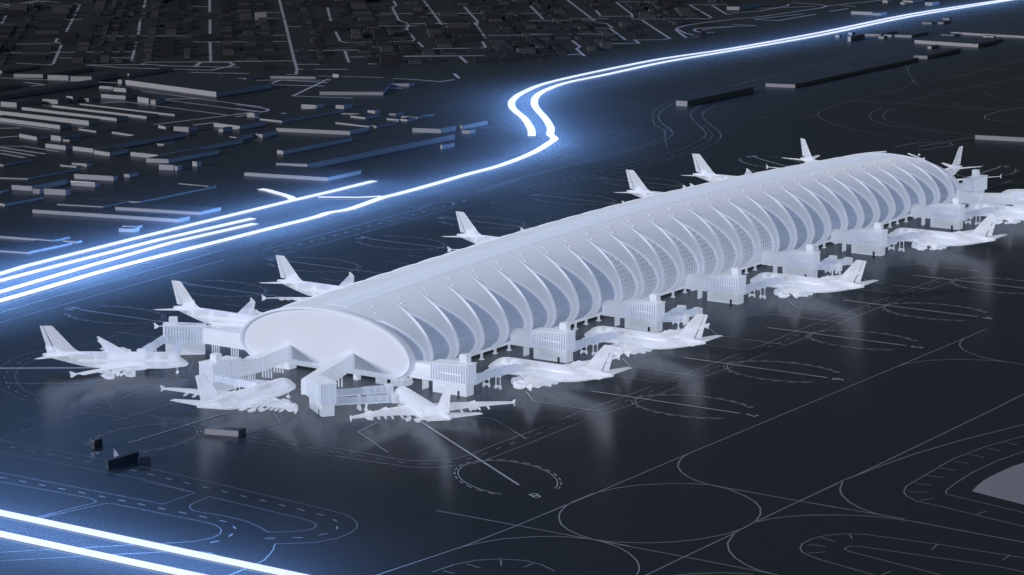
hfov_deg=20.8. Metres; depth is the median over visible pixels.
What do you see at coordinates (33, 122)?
building
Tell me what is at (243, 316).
parked aircraft
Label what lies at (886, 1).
building
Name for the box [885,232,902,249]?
boarding bridge
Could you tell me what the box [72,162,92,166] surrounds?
building
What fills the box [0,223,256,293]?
route light strip
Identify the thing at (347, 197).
route light strip
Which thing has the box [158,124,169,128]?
building
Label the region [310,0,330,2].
city block
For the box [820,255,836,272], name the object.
boarding bridge
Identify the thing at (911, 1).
building
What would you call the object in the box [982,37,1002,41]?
building
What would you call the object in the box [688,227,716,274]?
window
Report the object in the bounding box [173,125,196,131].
building
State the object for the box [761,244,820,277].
gate house
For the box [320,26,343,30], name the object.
city block
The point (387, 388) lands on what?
boarding bridge
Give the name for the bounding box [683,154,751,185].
parked aircraft
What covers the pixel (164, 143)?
building
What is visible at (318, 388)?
gate house
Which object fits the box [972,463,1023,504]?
pavement
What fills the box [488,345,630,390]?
parked aircraft
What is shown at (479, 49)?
city block
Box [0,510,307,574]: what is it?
route light strip
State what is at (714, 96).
building
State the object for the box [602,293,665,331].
gate house
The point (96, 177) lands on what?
building
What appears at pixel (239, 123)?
building
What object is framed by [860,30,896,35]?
building
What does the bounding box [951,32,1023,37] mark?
building
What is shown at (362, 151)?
building
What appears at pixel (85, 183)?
building
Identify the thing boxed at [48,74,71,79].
building
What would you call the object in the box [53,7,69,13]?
city block
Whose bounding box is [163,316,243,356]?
gate house
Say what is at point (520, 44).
city block
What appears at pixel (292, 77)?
building
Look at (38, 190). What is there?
building
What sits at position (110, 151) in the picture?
building
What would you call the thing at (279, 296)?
aged stand markings
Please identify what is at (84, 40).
city block
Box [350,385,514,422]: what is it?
parked aircraft
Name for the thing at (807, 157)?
parked aircraft
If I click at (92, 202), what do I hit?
building
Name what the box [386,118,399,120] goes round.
building
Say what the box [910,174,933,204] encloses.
window
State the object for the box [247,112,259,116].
building
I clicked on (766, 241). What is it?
window
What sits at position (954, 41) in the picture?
building
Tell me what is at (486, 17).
city block
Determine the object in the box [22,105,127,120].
building
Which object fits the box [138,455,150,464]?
building
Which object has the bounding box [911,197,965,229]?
gate house
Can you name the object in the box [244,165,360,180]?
building
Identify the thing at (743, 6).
building
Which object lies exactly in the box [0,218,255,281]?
route light strip
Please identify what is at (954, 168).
parked aircraft
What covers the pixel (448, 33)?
city block
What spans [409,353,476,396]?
gate house
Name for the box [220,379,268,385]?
boarding bridge
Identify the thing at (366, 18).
city block
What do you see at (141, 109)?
building
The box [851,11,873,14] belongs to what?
building
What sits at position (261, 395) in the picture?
parked aircraft
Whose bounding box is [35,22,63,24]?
city block
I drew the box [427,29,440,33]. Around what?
city block
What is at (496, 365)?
boarding bridge
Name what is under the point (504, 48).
city block
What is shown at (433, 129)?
building
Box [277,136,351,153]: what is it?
building
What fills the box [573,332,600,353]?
boarding bridge
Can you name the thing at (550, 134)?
route light strip
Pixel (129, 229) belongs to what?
building
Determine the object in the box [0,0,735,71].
distant city blocks
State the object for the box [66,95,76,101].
building
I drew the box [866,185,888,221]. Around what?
window
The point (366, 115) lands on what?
building
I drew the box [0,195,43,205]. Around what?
building
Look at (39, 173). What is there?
building
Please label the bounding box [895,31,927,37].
building
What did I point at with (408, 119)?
building
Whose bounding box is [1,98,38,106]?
building
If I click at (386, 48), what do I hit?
city block
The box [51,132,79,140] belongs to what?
building
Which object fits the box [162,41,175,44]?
city block
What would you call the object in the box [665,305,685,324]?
boarding bridge
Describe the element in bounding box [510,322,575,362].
gate house
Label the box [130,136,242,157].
building
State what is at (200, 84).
building
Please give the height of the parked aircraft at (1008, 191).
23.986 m
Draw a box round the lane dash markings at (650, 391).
[339,279,945,462]
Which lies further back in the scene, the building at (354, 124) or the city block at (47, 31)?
the city block at (47, 31)
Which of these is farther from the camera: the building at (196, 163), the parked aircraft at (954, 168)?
the building at (196, 163)
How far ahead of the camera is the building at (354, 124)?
2276.02 m
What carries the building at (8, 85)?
on the ground
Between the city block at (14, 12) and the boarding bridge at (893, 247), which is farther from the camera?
the city block at (14, 12)
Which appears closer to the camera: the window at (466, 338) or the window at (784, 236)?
the window at (466, 338)
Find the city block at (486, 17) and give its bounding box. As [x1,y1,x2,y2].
[483,15,500,19]
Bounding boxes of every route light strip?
[0,0,1010,301]
[0,180,376,274]
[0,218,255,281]
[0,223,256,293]
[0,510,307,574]
[0,531,205,574]
[257,188,296,199]
[318,196,380,197]
[508,0,1002,135]
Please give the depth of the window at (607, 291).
1502.52 m
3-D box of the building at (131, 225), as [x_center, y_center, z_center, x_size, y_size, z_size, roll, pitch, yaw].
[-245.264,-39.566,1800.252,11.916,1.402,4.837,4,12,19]
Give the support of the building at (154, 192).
on the ground
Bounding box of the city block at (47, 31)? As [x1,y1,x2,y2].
[35,30,59,33]
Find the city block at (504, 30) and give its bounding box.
[496,29,513,32]
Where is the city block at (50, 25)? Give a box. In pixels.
[34,24,62,27]
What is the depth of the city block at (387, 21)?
3069.83 m
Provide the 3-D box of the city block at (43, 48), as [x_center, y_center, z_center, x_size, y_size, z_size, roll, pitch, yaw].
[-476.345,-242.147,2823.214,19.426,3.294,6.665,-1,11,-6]
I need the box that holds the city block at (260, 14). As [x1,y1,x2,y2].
[255,12,266,19]
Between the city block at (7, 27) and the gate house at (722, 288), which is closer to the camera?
the gate house at (722, 288)
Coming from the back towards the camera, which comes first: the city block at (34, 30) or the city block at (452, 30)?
the city block at (34, 30)
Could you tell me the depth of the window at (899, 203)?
1793.90 m
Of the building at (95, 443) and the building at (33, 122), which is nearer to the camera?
the building at (95, 443)
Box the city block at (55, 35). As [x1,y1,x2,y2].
[29,34,57,36]
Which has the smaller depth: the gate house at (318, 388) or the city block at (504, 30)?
the gate house at (318, 388)
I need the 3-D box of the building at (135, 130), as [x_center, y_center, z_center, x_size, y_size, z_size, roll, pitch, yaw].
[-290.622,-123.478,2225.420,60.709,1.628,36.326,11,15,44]
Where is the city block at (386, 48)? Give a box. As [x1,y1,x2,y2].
[380,46,392,51]
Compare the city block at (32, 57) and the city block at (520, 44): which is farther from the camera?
the city block at (520, 44)
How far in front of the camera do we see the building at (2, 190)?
1940.77 m
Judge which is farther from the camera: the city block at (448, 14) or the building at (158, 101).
the city block at (448, 14)
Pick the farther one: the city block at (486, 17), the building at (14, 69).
the city block at (486, 17)
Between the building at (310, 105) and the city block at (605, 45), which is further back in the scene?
the city block at (605, 45)
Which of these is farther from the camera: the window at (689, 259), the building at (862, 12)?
the building at (862, 12)
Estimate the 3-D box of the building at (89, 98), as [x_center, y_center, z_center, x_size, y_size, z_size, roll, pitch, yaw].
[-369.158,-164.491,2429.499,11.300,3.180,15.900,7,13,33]
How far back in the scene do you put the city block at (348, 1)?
3324.57 m
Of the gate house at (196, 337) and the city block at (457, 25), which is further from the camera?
the city block at (457, 25)
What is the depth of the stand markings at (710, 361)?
1389.69 m
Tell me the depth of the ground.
1479.27 m
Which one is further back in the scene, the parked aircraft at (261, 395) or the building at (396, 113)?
the building at (396, 113)
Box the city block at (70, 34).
[63,32,78,37]
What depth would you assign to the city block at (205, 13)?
3169.39 m
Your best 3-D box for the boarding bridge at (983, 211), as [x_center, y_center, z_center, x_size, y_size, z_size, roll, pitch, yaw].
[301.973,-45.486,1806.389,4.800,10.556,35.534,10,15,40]
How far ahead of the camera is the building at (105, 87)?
2510.50 m
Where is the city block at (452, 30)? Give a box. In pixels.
[448,29,473,31]
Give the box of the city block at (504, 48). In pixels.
[496,46,512,50]
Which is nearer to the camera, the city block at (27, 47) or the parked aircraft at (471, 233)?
the parked aircraft at (471, 233)
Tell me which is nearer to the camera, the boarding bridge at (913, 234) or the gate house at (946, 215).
the boarding bridge at (913, 234)
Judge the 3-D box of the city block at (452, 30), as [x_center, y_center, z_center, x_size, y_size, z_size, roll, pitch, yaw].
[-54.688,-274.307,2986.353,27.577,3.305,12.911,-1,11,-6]
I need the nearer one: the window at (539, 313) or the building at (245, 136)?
the window at (539, 313)
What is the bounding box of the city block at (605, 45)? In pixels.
[600,42,611,48]
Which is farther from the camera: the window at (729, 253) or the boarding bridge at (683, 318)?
the window at (729, 253)
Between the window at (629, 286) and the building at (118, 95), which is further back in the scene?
the building at (118, 95)
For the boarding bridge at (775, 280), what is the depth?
1569.05 m
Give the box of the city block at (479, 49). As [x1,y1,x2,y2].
[468,48,490,51]
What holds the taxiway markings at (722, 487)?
on the ground
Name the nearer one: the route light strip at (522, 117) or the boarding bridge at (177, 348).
the boarding bridge at (177, 348)
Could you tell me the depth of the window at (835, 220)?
1720.55 m
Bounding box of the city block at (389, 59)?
[380,55,399,63]
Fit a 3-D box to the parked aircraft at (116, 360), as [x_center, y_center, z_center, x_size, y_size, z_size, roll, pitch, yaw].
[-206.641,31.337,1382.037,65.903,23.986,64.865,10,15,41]
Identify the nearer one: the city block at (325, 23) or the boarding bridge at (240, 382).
the boarding bridge at (240, 382)
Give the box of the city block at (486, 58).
[474,56,498,60]
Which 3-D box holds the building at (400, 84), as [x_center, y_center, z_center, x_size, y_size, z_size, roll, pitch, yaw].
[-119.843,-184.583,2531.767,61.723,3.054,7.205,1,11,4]
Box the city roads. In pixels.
[0,0,880,368]
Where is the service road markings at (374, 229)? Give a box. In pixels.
[0,45,1023,574]
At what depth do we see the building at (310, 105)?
2375.64 m
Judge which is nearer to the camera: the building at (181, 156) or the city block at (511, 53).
the building at (181, 156)
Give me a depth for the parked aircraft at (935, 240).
1713.19 m
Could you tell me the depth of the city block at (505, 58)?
2732.12 m
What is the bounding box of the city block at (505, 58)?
[503,56,521,60]
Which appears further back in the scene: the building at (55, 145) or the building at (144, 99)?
the building at (144, 99)
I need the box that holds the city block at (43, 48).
[32,46,51,50]
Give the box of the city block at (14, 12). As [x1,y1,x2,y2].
[4,10,24,14]
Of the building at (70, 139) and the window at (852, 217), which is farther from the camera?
the building at (70, 139)
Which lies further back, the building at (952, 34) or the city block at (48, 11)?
the city block at (48, 11)
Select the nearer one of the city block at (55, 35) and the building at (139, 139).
the building at (139, 139)
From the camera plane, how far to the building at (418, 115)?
2325.11 m
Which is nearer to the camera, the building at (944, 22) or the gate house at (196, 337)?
the gate house at (196, 337)
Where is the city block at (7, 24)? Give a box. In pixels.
[0,23,15,25]
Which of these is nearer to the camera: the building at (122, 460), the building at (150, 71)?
the building at (122, 460)
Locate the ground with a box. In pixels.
[0,0,1023,574]
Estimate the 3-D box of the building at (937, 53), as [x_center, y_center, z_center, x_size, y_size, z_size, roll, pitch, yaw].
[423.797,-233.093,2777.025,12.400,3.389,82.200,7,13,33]
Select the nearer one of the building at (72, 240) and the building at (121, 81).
the building at (72, 240)
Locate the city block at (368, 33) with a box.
[364,32,372,35]
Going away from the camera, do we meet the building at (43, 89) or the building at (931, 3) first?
the building at (43, 89)
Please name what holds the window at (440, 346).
in the terminal building at (481, 298)
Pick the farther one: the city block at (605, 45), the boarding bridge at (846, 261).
the city block at (605, 45)
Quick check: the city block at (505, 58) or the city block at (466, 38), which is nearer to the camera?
the city block at (505, 58)
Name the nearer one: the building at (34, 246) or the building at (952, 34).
the building at (34, 246)
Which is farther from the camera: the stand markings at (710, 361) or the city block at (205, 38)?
the city block at (205, 38)
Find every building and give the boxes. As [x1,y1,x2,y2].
[0,65,39,72]
[0,80,98,99]
[0,83,20,89]
[0,108,99,124]
[0,115,70,128]
[0,159,31,165]
[0,168,78,179]
[0,188,9,192]
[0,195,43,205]
[0,232,69,240]
[0,240,71,253]
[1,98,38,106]
[12,178,66,190]
[14,67,92,77]
[19,131,48,139]
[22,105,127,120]
[32,207,189,221]
[33,187,43,193]
[42,97,68,103]
[44,187,70,194]
[45,142,72,149]
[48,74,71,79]
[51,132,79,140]
[52,103,158,118]
[57,198,127,206]
[60,164,80,167]
[63,137,79,141]
[63,239,81,242]
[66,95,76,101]
[70,72,118,80]
[71,180,99,186]
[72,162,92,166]
[73,130,185,152]
[74,173,117,180]
[77,96,99,101]
[79,102,185,115]
[79,124,119,132]
[89,183,215,202]
[90,438,102,448]
[94,147,128,155]
[99,85,116,88]
[101,92,138,98]
[106,450,138,469]
[112,126,164,135]
[113,86,131,91]
[115,202,220,214]
[118,79,124,83]
[119,227,139,231]
[122,224,141,227]
[124,172,138,176]
[125,71,271,96]
[127,67,173,76]
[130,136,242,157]
[137,96,151,103]
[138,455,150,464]
[146,149,218,162]
[151,98,165,104]
[157,141,173,145]
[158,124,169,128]
[159,163,177,169]
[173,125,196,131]
[175,165,181,170]
[178,182,215,185]
[192,160,200,166]
[204,426,245,436]
[214,118,265,129]
[216,74,233,77]
[219,127,232,131]
[229,133,251,138]
[232,75,262,79]
[240,151,960,386]
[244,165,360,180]
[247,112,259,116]
[256,132,270,137]
[258,130,277,135]
[260,107,344,122]
[270,75,318,78]
[276,124,368,134]
[276,133,454,166]
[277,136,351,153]
[301,103,324,108]
[320,77,393,94]
[333,73,341,77]
[335,121,372,126]
[336,103,351,108]
[341,112,362,114]
[350,113,380,118]
[368,109,379,113]
[372,121,395,127]
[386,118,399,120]
[389,111,404,114]
[390,82,413,86]
[400,117,415,120]
[401,113,434,117]
[412,125,455,132]
[440,142,453,148]
[460,120,486,128]
[462,129,474,133]
[676,86,753,105]
[727,3,759,9]
[766,57,918,87]
[848,34,864,40]
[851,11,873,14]
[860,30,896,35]
[873,12,886,15]
[882,0,892,2]
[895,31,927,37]
[902,0,923,2]
[914,36,997,46]
[914,48,960,58]
[922,21,934,23]
[925,1,938,5]
[926,35,958,37]
[927,45,939,48]
[938,20,950,23]
[941,33,959,35]
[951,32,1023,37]
[975,134,1023,141]
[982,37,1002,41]
[983,35,995,37]
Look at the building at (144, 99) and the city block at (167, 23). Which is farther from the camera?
the city block at (167, 23)
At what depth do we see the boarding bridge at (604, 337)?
1423.67 m
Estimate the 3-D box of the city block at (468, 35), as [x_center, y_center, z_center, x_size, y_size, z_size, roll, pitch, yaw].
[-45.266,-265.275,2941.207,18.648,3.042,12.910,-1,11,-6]
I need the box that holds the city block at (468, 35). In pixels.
[460,34,477,36]
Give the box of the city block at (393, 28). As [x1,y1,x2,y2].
[387,27,401,31]
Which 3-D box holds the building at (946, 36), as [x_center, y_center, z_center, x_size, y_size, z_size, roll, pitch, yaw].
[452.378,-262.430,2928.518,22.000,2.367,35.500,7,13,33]
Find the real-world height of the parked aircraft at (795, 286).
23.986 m
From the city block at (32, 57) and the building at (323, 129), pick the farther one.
the city block at (32, 57)
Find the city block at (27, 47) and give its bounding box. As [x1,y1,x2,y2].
[23,46,52,49]
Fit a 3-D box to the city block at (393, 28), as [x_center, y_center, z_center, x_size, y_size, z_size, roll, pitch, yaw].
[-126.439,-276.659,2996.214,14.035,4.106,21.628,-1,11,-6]
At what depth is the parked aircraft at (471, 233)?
1712.71 m
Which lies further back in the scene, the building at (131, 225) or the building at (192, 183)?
the building at (192, 183)
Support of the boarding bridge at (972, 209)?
attached to the gate house at (946, 215)
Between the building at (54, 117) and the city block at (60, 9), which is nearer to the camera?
the building at (54, 117)
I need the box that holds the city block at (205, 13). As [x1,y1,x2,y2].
[196,12,214,15]
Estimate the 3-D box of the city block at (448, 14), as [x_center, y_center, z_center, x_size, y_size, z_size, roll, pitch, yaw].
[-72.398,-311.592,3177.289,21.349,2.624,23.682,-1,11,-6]
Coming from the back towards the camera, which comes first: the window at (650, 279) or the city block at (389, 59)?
the city block at (389, 59)
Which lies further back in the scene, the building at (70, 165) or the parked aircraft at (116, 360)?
the building at (70, 165)
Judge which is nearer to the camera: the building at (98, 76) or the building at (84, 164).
the building at (84, 164)
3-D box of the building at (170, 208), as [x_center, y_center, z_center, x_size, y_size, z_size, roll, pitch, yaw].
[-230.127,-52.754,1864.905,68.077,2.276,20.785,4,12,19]
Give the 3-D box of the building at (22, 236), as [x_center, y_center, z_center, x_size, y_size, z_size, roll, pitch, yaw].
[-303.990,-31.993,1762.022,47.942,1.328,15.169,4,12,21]
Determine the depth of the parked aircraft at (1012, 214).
1813.23 m
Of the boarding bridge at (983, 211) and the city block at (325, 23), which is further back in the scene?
the city block at (325, 23)
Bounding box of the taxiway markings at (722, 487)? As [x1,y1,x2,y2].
[6,107,1023,574]
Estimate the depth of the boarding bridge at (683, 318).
1481.70 m
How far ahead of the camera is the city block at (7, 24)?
3039.76 m
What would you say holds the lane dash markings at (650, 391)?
on the ground
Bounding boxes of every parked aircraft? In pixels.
[35,326,187,379]
[153,280,261,330]
[160,373,297,413]
[259,255,353,300]
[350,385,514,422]
[442,211,523,251]
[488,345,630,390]
[584,313,721,356]
[615,170,685,202]
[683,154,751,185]
[750,260,878,297]
[766,138,819,168]
[888,215,1007,250]
[941,146,1001,180]
[965,203,1023,223]
[1002,189,1023,192]
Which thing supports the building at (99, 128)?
on the ground
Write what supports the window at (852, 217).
in the terminal building at (481, 298)
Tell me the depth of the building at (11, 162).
2069.70 m
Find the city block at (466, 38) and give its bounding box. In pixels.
[453,37,480,40]
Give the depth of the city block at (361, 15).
3156.48 m
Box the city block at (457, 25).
[446,24,469,27]
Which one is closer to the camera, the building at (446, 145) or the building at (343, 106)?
the building at (446, 145)
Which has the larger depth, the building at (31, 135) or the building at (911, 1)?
the building at (911, 1)
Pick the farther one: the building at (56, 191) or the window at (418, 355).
the building at (56, 191)
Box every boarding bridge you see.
[137,335,166,351]
[170,340,183,355]
[214,374,261,390]
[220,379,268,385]
[334,393,398,411]
[337,383,393,410]
[473,361,524,389]
[474,363,504,386]
[572,330,619,355]
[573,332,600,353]
[661,314,688,328]
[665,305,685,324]
[667,307,702,325]
[743,275,783,298]
[744,278,765,297]
[816,263,842,275]
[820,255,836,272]
[821,257,852,274]
[885,230,919,251]
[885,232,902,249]
[963,206,994,224]
[963,208,978,223]
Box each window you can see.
[378,322,423,359]
[413,316,449,360]
[439,307,474,357]
[464,298,499,350]
[488,289,523,343]
[514,282,546,329]
[536,273,570,327]
[560,266,592,320]
[581,258,614,313]
[604,252,636,300]
[625,245,656,298]
[645,238,676,293]
[667,232,696,286]
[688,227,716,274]
[706,221,735,272]
[725,216,753,267]
[743,211,772,262]
[762,207,789,250]
[781,203,806,249]
[797,198,823,243]
[814,194,840,239]
[832,191,856,229]
[849,188,872,227]
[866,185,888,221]
[881,181,903,219]
[895,177,918,214]
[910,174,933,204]
[928,173,947,202]
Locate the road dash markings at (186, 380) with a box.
[0,130,711,542]
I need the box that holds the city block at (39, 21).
[37,20,64,22]
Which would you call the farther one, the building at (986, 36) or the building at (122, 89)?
the building at (986, 36)
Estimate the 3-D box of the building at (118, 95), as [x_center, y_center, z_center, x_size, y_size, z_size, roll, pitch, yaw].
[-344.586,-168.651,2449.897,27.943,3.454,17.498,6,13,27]
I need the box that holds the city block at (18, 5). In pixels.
[10,3,27,9]
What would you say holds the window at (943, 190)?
in the terminal building at (481, 298)
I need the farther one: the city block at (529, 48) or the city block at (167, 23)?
the city block at (167, 23)
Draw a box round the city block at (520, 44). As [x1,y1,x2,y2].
[513,42,528,46]
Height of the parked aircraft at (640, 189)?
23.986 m
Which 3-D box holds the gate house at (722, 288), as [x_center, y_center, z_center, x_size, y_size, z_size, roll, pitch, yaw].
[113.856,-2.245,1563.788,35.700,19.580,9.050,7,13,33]
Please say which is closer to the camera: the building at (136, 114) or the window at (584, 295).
the window at (584, 295)
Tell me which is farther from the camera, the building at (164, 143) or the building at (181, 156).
the building at (164, 143)
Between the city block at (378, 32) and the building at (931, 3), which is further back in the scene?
the building at (931, 3)
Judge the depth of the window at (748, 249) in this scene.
1629.38 m
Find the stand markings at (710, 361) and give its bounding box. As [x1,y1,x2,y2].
[358,157,1023,493]
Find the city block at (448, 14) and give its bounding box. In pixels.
[438,12,458,15]
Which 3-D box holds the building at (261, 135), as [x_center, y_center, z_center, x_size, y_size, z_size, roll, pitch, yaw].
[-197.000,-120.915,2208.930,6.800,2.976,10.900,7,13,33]
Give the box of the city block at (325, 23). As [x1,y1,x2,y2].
[322,21,341,25]
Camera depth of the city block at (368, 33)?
2954.29 m
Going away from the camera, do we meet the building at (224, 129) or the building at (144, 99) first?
the building at (224, 129)
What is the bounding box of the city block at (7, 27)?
[0,26,15,29]
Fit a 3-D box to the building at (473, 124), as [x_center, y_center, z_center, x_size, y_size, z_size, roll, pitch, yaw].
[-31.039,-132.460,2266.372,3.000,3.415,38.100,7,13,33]
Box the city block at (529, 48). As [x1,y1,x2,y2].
[516,47,534,51]
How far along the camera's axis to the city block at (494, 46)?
2831.14 m
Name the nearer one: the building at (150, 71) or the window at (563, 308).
the window at (563, 308)
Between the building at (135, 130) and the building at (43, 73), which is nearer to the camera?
the building at (135, 130)
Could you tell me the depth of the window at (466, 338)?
1394.02 m
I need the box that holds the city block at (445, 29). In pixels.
[443,27,471,31]
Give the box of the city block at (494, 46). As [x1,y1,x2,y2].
[492,44,510,49]
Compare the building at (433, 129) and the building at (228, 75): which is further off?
the building at (228, 75)
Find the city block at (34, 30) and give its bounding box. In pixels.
[33,29,60,31]
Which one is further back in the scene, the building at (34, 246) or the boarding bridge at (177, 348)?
the building at (34, 246)
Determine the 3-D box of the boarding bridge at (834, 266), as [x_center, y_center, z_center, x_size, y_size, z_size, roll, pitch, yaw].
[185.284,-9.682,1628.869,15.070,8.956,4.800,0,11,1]
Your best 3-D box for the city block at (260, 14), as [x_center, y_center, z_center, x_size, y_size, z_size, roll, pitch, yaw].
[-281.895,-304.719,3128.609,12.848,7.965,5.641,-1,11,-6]
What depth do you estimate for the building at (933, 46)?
2840.09 m
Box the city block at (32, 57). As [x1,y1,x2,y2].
[18,55,47,59]
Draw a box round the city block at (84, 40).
[78,38,90,43]
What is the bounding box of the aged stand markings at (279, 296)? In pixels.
[65,177,682,452]
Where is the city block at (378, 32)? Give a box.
[373,29,384,37]
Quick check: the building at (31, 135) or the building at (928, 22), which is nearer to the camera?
the building at (31, 135)
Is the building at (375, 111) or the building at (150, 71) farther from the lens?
the building at (150, 71)
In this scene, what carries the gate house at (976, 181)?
on the ground
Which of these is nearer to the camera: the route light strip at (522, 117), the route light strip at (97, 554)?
the route light strip at (97, 554)
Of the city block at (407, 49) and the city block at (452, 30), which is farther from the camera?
the city block at (452, 30)
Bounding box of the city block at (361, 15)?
[353,14,372,17]
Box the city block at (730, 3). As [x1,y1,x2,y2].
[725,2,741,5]
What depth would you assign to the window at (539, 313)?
1448.14 m
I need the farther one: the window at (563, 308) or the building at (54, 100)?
the building at (54, 100)
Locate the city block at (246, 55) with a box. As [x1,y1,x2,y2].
[243,53,257,58]
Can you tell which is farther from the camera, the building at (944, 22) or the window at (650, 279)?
the building at (944, 22)
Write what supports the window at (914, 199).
in the terminal building at (481, 298)
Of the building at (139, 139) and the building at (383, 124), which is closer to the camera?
the building at (139, 139)
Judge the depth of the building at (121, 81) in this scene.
2547.00 m
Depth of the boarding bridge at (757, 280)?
1574.67 m
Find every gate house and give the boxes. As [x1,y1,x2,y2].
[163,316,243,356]
[198,344,291,390]
[300,352,354,416]
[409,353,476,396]
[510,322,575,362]
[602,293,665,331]
[685,267,746,304]
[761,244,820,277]
[831,222,887,255]
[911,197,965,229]
[950,190,1023,206]
[951,169,987,203]
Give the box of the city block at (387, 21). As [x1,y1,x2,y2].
[380,19,395,24]
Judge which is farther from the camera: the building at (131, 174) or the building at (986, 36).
the building at (986, 36)
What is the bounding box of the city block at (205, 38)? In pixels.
[196,36,215,40]
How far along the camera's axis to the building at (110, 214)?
1838.06 m
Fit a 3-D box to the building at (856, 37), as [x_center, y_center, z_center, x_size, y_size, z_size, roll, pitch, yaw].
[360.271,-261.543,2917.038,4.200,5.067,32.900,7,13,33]
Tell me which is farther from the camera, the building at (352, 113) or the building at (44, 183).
the building at (352, 113)
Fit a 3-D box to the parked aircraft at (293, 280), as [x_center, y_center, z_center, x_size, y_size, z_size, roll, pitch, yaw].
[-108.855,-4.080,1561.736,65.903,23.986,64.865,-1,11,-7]
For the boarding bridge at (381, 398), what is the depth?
1303.34 m
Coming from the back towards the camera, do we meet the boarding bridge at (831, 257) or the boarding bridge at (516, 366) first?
the boarding bridge at (831, 257)
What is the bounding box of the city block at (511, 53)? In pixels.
[505,52,518,55]
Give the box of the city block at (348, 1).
[346,0,363,2]
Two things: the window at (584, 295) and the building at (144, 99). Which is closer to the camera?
the window at (584, 295)
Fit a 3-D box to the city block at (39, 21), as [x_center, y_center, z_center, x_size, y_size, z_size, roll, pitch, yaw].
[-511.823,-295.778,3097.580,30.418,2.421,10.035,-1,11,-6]
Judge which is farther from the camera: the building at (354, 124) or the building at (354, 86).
the building at (354, 86)
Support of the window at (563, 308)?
in the terminal building at (481, 298)
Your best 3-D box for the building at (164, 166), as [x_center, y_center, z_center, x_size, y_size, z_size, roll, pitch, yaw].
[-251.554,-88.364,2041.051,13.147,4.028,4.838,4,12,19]
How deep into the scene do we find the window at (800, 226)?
1684.39 m
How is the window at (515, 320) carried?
in the terminal building at (481, 298)
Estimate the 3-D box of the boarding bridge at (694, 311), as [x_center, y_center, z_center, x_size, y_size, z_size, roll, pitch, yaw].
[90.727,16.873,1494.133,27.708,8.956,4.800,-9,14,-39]
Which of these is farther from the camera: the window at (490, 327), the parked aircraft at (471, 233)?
the parked aircraft at (471, 233)
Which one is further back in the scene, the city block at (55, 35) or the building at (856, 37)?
the city block at (55, 35)
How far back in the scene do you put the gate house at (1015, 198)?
1851.44 m
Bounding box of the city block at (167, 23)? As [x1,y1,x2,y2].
[160,22,177,25]
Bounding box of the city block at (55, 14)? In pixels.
[45,13,67,18]
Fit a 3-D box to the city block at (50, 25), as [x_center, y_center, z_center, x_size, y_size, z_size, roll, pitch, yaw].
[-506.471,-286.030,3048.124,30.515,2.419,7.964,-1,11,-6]
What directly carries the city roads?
on the ground
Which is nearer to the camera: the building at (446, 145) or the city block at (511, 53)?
the building at (446, 145)
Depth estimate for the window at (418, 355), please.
1359.74 m
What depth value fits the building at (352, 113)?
2341.28 m
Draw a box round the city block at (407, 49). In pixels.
[400,47,414,52]
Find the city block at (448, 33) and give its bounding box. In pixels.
[446,31,474,34]
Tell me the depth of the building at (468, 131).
2227.86 m
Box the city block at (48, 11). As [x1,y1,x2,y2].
[44,9,69,13]
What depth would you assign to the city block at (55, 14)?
3145.36 m
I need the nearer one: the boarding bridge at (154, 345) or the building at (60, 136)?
the boarding bridge at (154, 345)
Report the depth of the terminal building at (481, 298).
1515.01 m
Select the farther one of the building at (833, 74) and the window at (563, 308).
the building at (833, 74)
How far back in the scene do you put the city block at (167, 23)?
3065.37 m
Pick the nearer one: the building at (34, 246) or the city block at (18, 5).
the building at (34, 246)
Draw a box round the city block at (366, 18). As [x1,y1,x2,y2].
[359,17,374,19]
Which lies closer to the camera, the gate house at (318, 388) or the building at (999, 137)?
the gate house at (318, 388)
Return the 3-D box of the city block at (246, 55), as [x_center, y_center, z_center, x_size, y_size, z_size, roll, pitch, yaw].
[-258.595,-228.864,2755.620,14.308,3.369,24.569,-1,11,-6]
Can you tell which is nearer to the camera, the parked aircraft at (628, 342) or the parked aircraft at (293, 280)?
the parked aircraft at (628, 342)
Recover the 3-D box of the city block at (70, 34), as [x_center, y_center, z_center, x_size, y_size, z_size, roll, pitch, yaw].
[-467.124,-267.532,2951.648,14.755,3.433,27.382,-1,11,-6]
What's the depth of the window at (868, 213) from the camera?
1757.06 m
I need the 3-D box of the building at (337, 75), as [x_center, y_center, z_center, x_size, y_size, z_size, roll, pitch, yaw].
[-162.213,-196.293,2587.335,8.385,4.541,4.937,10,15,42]
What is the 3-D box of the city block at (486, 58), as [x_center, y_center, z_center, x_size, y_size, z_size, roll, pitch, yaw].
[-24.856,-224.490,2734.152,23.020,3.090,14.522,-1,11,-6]
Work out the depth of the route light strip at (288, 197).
1929.61 m
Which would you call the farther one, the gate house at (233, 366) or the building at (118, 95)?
the building at (118, 95)
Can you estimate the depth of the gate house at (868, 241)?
1703.69 m
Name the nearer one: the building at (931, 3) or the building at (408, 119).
the building at (408, 119)
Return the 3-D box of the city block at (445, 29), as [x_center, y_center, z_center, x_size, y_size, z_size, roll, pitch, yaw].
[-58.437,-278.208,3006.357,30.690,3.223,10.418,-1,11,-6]

